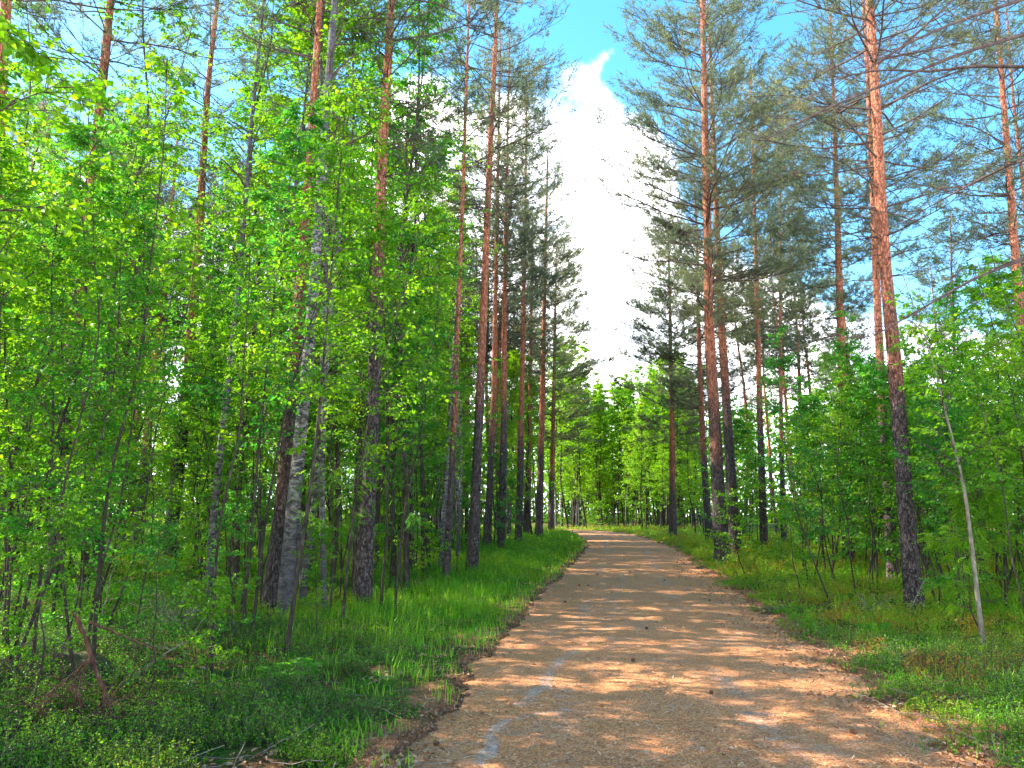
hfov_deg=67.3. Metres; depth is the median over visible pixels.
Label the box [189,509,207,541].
leafy bush
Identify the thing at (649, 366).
birch tree
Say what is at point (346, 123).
birch tree
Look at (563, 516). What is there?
leafy bush
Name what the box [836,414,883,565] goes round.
birch sapling
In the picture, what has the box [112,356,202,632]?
rowan sapling
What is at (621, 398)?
birch tree
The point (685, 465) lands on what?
birch tree
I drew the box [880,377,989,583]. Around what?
birch sapling
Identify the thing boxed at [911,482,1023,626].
leafy bush
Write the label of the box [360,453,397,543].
birch sapling
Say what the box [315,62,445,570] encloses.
birch tree
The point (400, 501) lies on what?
birch sapling
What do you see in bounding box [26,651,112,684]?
stone
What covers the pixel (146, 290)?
birch tree
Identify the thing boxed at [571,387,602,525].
birch tree
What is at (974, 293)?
birch sapling
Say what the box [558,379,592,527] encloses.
birch tree
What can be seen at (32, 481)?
birch sapling
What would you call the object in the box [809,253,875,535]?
pine tree
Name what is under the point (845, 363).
birch sapling
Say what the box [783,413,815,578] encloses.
birch sapling
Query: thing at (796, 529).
birch sapling
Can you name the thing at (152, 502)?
birch sapling
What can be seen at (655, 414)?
birch tree
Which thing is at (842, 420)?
birch sapling
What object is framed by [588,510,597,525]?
leafy bush
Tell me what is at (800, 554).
leafy bush
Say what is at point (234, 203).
pine tree
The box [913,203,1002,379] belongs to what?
pine tree
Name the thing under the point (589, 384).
birch tree
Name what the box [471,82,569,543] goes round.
pine tree
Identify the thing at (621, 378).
birch tree
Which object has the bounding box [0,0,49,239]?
birch tree
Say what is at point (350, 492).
birch sapling
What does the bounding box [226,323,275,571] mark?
birch sapling
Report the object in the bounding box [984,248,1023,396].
pine tree
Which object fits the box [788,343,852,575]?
rowan sapling
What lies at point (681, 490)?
birch tree
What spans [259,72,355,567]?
birch tree
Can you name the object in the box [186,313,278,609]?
birch sapling
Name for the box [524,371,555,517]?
birch tree
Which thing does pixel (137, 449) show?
birch tree
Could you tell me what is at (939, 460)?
birch sapling
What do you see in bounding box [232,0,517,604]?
pine tree
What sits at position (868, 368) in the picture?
birch sapling
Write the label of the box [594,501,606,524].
leafy bush
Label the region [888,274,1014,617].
birch sapling
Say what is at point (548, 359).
birch tree
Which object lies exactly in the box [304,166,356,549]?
birch tree
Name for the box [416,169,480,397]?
pine tree
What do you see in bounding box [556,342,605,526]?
birch tree
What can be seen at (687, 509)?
birch tree
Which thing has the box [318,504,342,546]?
leafy bush
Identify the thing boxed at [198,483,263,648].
leafy shrub
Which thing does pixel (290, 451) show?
birch sapling
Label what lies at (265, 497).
birch sapling
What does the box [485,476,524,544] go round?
birch sapling
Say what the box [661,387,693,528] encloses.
birch tree
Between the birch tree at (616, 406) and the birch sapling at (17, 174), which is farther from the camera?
the birch tree at (616, 406)
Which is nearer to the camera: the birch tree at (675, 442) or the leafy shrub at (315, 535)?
the leafy shrub at (315, 535)
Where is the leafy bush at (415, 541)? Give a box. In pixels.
[390,494,451,579]
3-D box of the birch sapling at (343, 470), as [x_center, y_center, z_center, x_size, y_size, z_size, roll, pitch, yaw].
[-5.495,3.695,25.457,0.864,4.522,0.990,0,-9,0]
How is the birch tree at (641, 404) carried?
on the ground at (414, 693)
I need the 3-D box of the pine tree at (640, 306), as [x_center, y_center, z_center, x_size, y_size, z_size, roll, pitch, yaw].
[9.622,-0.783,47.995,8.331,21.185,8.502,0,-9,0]
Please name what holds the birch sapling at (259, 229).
on the ground at (414, 693)
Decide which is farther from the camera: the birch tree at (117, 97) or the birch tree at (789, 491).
the birch tree at (789, 491)
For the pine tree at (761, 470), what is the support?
on the ground at (414, 693)
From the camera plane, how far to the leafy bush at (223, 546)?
15.05 m
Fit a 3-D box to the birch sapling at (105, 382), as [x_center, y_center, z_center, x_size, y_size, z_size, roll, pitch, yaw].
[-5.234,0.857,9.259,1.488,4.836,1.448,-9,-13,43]
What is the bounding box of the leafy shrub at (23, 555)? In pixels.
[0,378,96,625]
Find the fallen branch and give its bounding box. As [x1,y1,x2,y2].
[35,611,155,730]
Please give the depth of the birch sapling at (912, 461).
13.63 m
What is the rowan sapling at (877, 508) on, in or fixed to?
on the ground at (414, 693)
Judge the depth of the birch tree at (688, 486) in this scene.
48.83 m
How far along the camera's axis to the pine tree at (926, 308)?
49.93 m
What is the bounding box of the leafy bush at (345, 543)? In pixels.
[342,513,358,550]
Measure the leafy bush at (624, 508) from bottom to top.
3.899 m
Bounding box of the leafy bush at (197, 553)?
[161,511,214,617]
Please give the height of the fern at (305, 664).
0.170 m
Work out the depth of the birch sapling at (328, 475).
21.97 m
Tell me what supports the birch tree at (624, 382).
on the ground at (414, 693)
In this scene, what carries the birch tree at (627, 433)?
on the ground at (414, 693)
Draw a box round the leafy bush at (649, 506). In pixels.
[639,492,652,516]
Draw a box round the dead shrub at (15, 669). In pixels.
[0,623,148,699]
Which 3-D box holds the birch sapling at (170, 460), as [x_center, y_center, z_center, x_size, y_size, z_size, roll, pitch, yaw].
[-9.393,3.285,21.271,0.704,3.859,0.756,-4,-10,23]
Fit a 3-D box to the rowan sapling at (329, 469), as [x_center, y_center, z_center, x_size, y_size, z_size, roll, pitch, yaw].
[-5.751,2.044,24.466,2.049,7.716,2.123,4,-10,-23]
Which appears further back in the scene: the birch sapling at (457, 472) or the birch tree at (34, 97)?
the birch sapling at (457, 472)
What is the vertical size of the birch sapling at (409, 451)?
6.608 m
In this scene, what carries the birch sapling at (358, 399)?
on the ground at (414, 693)
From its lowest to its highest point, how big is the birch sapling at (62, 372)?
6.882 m
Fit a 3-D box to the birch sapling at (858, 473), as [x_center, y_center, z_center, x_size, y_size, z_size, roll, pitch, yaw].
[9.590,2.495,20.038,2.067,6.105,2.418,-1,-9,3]
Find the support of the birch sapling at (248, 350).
on the ground at (414, 693)
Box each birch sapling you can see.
[0,0,128,288]
[0,66,164,595]
[0,69,51,454]
[0,98,77,351]
[0,134,44,333]
[0,137,106,647]
[0,155,175,682]
[0,183,134,625]
[0,234,31,411]
[0,236,49,376]
[0,238,102,647]
[0,250,89,604]
[0,256,65,522]
[0,273,63,551]
[0,323,69,599]
[0,362,74,542]
[1,120,194,680]
[1,240,64,574]
[1,428,46,571]
[4,326,57,544]
[12,72,162,659]
[16,271,153,632]
[20,265,106,476]
[23,376,151,601]
[31,232,137,572]
[36,279,133,563]
[68,355,111,595]
[74,317,151,554]
[75,43,237,656]
[78,198,184,649]
[89,371,133,577]
[104,464,155,570]
[117,328,159,486]
[123,333,261,593]
[131,445,187,531]
[137,432,196,540]
[140,388,171,542]
[145,95,332,627]
[147,486,165,531]
[148,265,262,520]
[150,306,231,568]
[151,316,247,590]
[154,368,205,554]
[159,436,192,479]
[166,286,265,474]
[172,276,248,464]
[179,466,207,528]
[186,271,270,579]
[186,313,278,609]
[187,347,251,535]
[189,341,245,545]
[190,375,212,538]
[191,198,307,678]
[194,375,227,575]
[196,394,232,574]
[198,154,382,639]
[206,451,262,540]
[221,238,290,608]
[224,407,267,536]
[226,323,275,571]
[228,272,329,491]
[231,382,265,548]
[233,296,292,565]
[233,337,291,609]
[243,283,315,510]
[253,409,272,549]
[254,375,327,479]
[258,190,454,626]
[261,465,274,537]
[261,472,277,534]
[263,288,338,473]
[263,389,296,471]
[269,338,343,512]
[296,270,391,572]
[306,349,352,560]
[319,203,461,613]
[325,470,351,534]
[326,376,398,546]
[327,369,339,558]
[335,351,368,600]
[335,394,364,575]
[335,434,355,520]
[339,291,427,585]
[340,323,392,472]
[345,475,361,534]
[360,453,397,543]
[361,428,419,537]
[381,333,444,562]
[381,449,438,536]
[382,334,467,574]
[390,258,471,611]
[395,401,406,568]
[399,438,442,538]
[401,408,455,555]
[407,392,431,541]
[424,399,447,562]
[431,410,470,574]
[436,372,485,550]
[441,395,474,519]
[451,428,470,545]
[452,455,481,550]
[453,474,483,546]
[461,469,496,545]
[467,353,523,547]
[470,431,521,533]
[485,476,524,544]
[696,410,772,542]
[698,393,766,533]
[701,419,775,522]
[718,386,769,495]
[736,400,783,539]
[749,325,844,606]
[754,394,853,568]
[775,387,855,570]
[778,427,830,553]
[780,394,855,583]
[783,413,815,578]
[784,376,829,551]
[788,374,829,547]
[796,416,856,562]
[801,391,838,551]
[802,387,880,568]
[808,407,856,553]
[811,351,899,571]
[812,310,877,563]
[812,370,864,595]
[822,368,915,570]
[822,378,899,585]
[823,359,930,577]
[831,372,924,547]
[834,347,895,554]
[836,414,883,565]
[844,425,884,585]
[851,369,957,561]
[854,376,960,601]
[855,400,897,553]
[856,417,897,537]
[863,354,955,579]
[866,351,978,566]
[875,328,960,592]
[875,404,952,532]
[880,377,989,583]
[881,458,894,481]
[885,273,1023,644]
[885,336,927,569]
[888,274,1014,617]
[889,405,926,527]
[891,338,1017,608]
[891,451,927,587]
[893,377,971,567]
[895,383,1008,624]
[900,374,958,609]
[908,417,923,578]
[919,328,1023,574]
[927,363,1023,579]
[932,391,1021,559]
[939,424,982,612]
[940,344,982,524]
[943,253,1023,617]
[946,334,1023,595]
[948,449,977,596]
[953,360,1023,610]
[953,399,1023,571]
[956,269,1023,526]
[956,396,1002,599]
[958,364,1023,580]
[959,340,1009,558]
[961,442,1022,547]
[966,375,1023,539]
[967,326,1021,568]
[971,253,1023,521]
[982,345,1023,537]
[987,378,1023,458]
[990,310,1023,512]
[1007,413,1023,564]
[1008,396,1023,503]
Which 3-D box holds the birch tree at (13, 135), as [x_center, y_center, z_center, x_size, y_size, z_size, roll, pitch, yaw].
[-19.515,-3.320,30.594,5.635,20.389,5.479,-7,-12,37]
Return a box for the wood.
[3,396,1023,524]
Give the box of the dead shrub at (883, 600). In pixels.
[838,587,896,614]
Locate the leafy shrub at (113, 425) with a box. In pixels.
[38,408,137,651]
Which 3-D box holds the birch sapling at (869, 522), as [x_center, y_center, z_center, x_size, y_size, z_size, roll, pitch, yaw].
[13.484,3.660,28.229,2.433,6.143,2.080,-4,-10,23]
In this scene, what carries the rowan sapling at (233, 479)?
on the ground at (414, 693)
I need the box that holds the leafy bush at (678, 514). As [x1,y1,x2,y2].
[677,509,685,527]
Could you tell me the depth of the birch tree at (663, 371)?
84.49 m
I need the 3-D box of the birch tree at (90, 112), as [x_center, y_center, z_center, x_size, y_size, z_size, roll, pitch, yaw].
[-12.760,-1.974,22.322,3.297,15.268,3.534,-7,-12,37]
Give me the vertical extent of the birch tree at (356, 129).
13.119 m
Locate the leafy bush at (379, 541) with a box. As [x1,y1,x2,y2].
[373,523,389,592]
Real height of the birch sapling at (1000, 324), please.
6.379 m
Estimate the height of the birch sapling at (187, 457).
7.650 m
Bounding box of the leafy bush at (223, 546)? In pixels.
[203,497,254,575]
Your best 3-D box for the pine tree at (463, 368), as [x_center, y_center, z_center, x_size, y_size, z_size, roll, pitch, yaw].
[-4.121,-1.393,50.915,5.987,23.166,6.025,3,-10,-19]
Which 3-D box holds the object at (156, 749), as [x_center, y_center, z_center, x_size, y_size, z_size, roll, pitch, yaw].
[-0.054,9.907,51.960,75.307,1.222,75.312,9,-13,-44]
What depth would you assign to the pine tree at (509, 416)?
55.21 m
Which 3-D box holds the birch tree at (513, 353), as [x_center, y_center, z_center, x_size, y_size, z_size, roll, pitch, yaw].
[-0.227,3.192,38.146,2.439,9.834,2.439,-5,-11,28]
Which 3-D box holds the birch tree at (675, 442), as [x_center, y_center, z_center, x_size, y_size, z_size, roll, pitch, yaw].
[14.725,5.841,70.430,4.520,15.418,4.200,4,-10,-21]
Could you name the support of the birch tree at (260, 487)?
on the ground at (414, 693)
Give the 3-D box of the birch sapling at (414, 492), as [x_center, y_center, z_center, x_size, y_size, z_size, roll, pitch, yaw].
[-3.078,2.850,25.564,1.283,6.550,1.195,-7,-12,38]
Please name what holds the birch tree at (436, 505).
on the ground at (414, 693)
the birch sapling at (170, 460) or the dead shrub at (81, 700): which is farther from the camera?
the birch sapling at (170, 460)
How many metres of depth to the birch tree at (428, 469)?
37.09 m
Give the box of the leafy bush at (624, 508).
[619,496,629,519]
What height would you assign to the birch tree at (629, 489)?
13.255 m
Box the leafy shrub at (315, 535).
[289,515,344,631]
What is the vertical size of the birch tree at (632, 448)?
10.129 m
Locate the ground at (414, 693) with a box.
[0,517,1023,767]
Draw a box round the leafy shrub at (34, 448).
[0,433,75,664]
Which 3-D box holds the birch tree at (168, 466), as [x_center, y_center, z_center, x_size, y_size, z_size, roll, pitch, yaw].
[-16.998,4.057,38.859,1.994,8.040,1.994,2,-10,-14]
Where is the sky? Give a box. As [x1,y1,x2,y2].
[5,0,1023,516]
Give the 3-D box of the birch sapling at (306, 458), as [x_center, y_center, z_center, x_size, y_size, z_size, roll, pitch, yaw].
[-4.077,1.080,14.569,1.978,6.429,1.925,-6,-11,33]
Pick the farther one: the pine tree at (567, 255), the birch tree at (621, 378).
the birch tree at (621, 378)
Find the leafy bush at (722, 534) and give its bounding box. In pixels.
[702,488,765,574]
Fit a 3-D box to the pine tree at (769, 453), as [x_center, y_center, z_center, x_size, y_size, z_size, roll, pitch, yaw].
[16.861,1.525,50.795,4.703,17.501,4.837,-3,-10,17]
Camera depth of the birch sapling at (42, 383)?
11.90 m
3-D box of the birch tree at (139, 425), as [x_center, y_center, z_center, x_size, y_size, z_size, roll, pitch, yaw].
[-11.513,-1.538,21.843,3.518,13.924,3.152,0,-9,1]
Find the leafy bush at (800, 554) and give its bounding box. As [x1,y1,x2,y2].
[765,495,817,594]
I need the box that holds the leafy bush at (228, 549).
[222,531,243,566]
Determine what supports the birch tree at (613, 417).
on the ground at (414, 693)
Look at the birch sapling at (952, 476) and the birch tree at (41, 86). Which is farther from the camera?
the birch tree at (41, 86)
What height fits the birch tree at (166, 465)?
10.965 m
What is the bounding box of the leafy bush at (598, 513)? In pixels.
[591,502,604,528]
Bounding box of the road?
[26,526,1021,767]
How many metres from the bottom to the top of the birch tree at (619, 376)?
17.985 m
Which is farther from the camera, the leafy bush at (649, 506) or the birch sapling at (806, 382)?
the leafy bush at (649, 506)
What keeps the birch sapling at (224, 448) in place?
on the ground at (414, 693)
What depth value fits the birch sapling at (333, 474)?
23.00 m
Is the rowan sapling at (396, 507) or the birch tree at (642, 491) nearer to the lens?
the rowan sapling at (396, 507)
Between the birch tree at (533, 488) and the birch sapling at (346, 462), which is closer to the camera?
the birch sapling at (346, 462)
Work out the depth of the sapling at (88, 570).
10.48 m
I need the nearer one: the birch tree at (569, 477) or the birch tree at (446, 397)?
the birch tree at (446, 397)
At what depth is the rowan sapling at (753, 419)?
32.52 m
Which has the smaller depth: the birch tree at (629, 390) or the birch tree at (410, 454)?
the birch tree at (410, 454)
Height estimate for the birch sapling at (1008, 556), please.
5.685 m
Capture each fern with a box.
[255,657,326,677]
[855,623,891,630]
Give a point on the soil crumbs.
(419, 734)
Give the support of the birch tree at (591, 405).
on the ground at (414, 693)
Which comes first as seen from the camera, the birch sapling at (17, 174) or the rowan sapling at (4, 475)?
the birch sapling at (17, 174)
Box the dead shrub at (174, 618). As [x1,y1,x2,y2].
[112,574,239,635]
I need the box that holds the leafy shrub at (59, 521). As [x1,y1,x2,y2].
[0,485,119,724]
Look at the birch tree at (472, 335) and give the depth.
35.32 m
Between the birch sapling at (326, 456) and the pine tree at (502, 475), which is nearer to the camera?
the birch sapling at (326, 456)
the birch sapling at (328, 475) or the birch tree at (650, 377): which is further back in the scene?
the birch tree at (650, 377)
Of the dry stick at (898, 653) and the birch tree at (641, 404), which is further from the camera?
the birch tree at (641, 404)
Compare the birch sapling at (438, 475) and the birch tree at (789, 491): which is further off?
the birch tree at (789, 491)
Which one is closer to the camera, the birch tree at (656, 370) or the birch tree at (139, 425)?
the birch tree at (139, 425)
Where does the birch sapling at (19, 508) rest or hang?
on the ground at (414, 693)
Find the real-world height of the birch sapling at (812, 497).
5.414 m
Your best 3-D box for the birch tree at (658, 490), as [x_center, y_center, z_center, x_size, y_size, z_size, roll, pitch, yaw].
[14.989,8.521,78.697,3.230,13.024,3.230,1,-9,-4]
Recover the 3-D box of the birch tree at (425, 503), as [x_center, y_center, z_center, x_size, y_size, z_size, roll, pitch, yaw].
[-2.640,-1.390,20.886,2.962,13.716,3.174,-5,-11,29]
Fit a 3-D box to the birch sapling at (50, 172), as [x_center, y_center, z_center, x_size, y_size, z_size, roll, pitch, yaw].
[-4.609,-0.152,7.893,1.262,6.606,1.447,-5,-11,29]
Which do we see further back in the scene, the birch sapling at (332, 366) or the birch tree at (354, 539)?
the birch sapling at (332, 366)
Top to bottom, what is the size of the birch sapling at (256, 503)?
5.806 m
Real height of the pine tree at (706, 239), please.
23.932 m
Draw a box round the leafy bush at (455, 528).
[452,518,464,535]
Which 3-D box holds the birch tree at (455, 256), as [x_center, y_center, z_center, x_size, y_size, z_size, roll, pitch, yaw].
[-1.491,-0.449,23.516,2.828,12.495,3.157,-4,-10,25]
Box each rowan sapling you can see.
[0,120,176,667]
[0,352,21,542]
[1,295,66,548]
[70,189,217,598]
[85,210,226,626]
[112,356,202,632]
[182,362,230,561]
[202,372,273,576]
[241,366,314,577]
[243,350,278,554]
[289,269,382,618]
[306,356,358,524]
[341,413,362,514]
[348,310,466,595]
[376,362,418,558]
[380,406,415,512]
[380,460,418,523]
[408,356,470,540]
[737,398,776,535]
[784,348,853,560]
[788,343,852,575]
[857,424,895,560]
[860,320,952,585]
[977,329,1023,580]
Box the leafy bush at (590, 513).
[582,503,595,524]
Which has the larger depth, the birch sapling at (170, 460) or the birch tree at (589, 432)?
the birch tree at (589, 432)
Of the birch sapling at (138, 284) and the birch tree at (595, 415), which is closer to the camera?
the birch sapling at (138, 284)
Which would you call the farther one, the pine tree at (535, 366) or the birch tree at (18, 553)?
the pine tree at (535, 366)
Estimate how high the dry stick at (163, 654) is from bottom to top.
0.510 m
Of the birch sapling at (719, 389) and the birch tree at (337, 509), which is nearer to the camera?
the birch tree at (337, 509)
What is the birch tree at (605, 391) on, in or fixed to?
on the ground at (414, 693)
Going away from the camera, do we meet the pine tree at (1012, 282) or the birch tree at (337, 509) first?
the birch tree at (337, 509)
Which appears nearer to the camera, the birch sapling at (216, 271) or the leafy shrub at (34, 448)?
the leafy shrub at (34, 448)
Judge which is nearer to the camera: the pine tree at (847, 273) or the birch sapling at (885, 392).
the birch sapling at (885, 392)
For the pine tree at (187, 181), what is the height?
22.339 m
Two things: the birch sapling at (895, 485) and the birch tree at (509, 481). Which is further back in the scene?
the birch tree at (509, 481)
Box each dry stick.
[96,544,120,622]
[118,620,206,688]
[883,644,916,660]
[907,565,933,613]
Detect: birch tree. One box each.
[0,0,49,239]
[0,1,74,427]
[0,4,50,194]
[0,59,49,224]
[0,118,67,558]
[0,122,76,526]
[0,124,52,497]
[0,207,11,313]
[2,55,74,404]
[13,85,137,561]
[28,242,58,548]
[31,0,214,587]
[42,18,211,571]
[52,90,146,422]
[60,105,161,555]
[66,87,172,428]
[73,148,169,527]
[132,348,183,531]
[138,425,159,521]
[140,184,224,555]
[151,425,186,499]
[153,410,170,529]
[153,410,172,526]
[162,38,289,574]
[167,0,321,588]
[171,0,311,603]
[176,170,249,553]
[180,53,296,569]
[183,0,384,588]
[188,9,361,561]
[203,145,315,563]
[204,0,387,385]
[205,7,356,419]
[222,0,438,608]
[226,0,402,617]
[228,433,264,503]
[230,78,409,661]
[234,0,419,611]
[245,214,278,466]
[250,0,412,575]
[258,4,418,588]
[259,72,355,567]
[264,113,361,441]
[301,36,433,589]
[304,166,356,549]
[310,174,365,556]
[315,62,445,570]
[316,128,405,458]
[319,0,492,592]
[329,44,457,584]
[331,149,404,452]
[333,428,352,530]
[335,0,488,526]
[340,236,391,525]
[354,59,472,573]
[366,91,470,570]
[368,98,474,574]
[380,93,477,520]
[396,342,442,509]
[408,257,470,539]
[413,399,436,514]
[415,293,471,522]
[415,322,444,543]
[420,297,488,542]
[421,179,510,560]
[425,55,506,569]
[425,338,449,534]
[429,308,488,544]
[429,410,445,535]
[430,158,503,556]
[469,408,494,526]
[481,350,535,538]
[481,364,509,498]
[482,346,534,530]
[494,347,547,520]
[494,401,524,507]
[495,411,525,536]
[508,355,554,535]
[510,390,536,514]
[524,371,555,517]
[532,328,564,516]
[533,378,574,525]
[533,383,564,524]
[533,394,567,502]
[538,338,582,525]
[544,335,581,525]
[544,335,586,525]
[544,369,582,528]
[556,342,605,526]
[556,363,598,523]
[556,400,583,503]
[557,346,584,525]
[558,376,602,528]
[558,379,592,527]
[559,405,583,524]
[568,378,592,509]
[569,411,587,525]
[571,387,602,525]
[577,380,621,526]
[579,404,611,526]
[579,423,598,517]
[581,399,609,523]
[582,385,610,504]
[582,393,617,528]
[584,371,617,524]
[584,430,603,525]
[595,412,613,509]
[597,388,621,524]
[597,390,638,526]
[600,407,626,528]
[602,374,629,515]
[603,380,639,525]
[603,416,629,526]
[608,395,642,524]
[612,409,640,527]
[614,389,647,511]
[617,373,643,525]
[618,421,638,522]
[619,375,634,525]
[620,419,652,526]
[621,370,649,524]
[621,400,660,528]
[622,364,662,527]
[622,385,664,527]
[624,399,644,523]
[626,369,665,526]
[629,386,660,527]
[631,408,651,525]
[634,359,662,522]
[638,371,660,500]
[641,373,675,527]
[642,358,667,481]
[645,384,668,527]
[645,409,666,525]
[645,420,677,529]
[649,408,668,526]
[650,344,699,525]
[652,350,699,519]
[652,390,697,528]
[653,410,681,508]
[654,404,686,527]
[655,360,678,525]
[655,371,673,526]
[658,364,700,491]
[659,395,690,526]
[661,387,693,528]
[675,406,703,535]
[676,389,710,527]
[676,462,700,526]
[678,396,696,521]
[683,395,710,525]
[683,434,709,530]
[685,412,711,535]
[694,367,724,526]
[701,442,712,525]
[738,412,771,537]
[742,433,770,523]
[785,462,805,530]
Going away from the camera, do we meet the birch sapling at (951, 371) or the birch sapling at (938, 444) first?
the birch sapling at (938, 444)
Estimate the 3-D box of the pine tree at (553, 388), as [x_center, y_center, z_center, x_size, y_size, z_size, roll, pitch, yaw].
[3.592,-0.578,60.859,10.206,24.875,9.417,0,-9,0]
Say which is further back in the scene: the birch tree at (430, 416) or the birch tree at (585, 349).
the birch tree at (585, 349)
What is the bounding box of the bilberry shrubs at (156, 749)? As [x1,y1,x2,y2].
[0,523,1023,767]
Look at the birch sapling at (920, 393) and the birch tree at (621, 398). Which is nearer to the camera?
the birch sapling at (920, 393)
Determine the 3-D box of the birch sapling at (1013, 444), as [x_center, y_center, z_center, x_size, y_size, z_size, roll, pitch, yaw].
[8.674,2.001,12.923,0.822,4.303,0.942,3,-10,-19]
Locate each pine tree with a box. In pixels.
[0,0,151,227]
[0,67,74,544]
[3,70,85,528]
[9,0,255,594]
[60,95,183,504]
[109,114,197,472]
[109,180,197,544]
[116,258,176,530]
[119,183,179,535]
[121,0,279,566]
[121,289,181,421]
[123,112,217,542]
[130,259,181,526]
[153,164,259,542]
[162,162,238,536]
[188,0,431,615]
[199,143,273,492]
[199,153,271,480]
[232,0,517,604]
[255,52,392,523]
[258,218,278,532]
[282,119,350,526]
[287,101,375,432]
[348,139,435,548]
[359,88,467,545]
[359,205,406,522]
[377,0,536,581]
[397,0,587,572]
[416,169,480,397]
[430,204,490,531]
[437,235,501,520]
[443,16,550,549]
[447,20,569,551]
[449,202,536,462]
[449,276,492,523]
[461,151,555,537]
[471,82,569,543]
[471,298,526,530]
[488,279,552,451]
[492,211,564,533]
[498,131,592,537]
[501,302,549,527]
[508,227,620,529]
[573,0,836,565]
[602,214,733,536]
[629,0,799,554]
[632,160,773,540]
[693,51,815,548]
[695,243,777,535]
[704,0,1023,613]
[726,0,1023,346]
[726,139,831,543]
[733,279,801,533]
[740,230,820,533]
[758,0,928,563]
[758,0,972,583]
[761,191,845,526]
[766,237,847,530]
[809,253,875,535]
[811,329,848,483]
[819,300,870,530]
[880,0,1023,382]
[898,253,975,382]
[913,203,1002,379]
[927,0,1023,308]
[980,179,1023,383]
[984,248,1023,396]
[1004,256,1023,315]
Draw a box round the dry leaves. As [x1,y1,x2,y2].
[0,549,1023,767]
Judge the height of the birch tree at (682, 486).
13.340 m
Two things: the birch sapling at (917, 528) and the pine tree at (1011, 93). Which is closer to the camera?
the birch sapling at (917, 528)
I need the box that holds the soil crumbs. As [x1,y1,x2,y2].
[386,544,589,767]
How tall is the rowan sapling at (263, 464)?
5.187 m
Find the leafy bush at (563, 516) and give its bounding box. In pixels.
[559,507,569,524]
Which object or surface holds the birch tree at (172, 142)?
on the ground at (414, 693)
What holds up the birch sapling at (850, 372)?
on the ground at (414, 693)
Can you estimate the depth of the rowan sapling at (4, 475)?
13.85 m
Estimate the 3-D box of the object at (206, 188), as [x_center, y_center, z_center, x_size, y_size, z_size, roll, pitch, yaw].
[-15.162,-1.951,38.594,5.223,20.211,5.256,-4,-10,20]
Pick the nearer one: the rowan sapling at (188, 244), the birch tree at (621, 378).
the rowan sapling at (188, 244)
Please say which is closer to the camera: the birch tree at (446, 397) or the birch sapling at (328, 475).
the birch sapling at (328, 475)
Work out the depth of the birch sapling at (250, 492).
28.40 m
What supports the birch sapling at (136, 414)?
on the ground at (414, 693)
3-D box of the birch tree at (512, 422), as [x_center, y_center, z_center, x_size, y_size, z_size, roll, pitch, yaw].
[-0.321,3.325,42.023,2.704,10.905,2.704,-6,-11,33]
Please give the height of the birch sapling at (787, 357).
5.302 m
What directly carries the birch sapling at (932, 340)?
on the ground at (414, 693)
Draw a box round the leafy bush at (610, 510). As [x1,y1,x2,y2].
[603,500,619,527]
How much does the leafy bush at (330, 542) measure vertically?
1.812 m
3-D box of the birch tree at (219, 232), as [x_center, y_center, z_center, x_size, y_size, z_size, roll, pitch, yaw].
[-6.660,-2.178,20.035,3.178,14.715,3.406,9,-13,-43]
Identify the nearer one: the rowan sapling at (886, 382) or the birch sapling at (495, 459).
the rowan sapling at (886, 382)
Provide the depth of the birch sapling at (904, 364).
22.97 m
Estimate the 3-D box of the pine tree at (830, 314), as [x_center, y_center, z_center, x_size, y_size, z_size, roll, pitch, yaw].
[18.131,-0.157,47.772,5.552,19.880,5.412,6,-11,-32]
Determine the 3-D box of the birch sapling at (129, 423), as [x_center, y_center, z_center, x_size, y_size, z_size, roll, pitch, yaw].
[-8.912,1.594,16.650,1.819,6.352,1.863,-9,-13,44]
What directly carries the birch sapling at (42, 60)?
on the ground at (414, 693)
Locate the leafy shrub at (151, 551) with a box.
[108,498,197,699]
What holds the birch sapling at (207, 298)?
on the ground at (414, 693)
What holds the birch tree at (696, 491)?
on the ground at (414, 693)
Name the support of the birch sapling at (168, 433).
on the ground at (414, 693)
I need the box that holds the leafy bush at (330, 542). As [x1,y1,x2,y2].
[317,518,346,562]
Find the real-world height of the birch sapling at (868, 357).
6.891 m
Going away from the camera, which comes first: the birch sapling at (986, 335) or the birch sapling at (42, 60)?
the birch sapling at (42, 60)
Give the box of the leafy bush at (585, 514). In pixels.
[579,506,588,522]
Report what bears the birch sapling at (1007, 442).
on the ground at (414, 693)
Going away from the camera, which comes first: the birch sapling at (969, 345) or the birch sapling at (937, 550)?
the birch sapling at (969, 345)
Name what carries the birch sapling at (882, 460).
on the ground at (414, 693)
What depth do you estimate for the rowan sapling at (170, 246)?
13.45 m
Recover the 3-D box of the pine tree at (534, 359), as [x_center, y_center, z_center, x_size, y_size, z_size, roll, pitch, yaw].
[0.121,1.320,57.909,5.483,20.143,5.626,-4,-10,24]
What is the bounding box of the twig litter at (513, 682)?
[0,567,1023,767]
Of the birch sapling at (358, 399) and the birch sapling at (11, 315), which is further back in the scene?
the birch sapling at (358, 399)
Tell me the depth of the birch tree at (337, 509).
15.72 m
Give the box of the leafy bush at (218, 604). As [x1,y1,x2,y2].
[169,575,242,708]
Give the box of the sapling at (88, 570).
[49,404,159,614]
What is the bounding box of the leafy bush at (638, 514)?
[632,495,647,521]
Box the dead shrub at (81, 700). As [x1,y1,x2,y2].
[0,631,183,736]

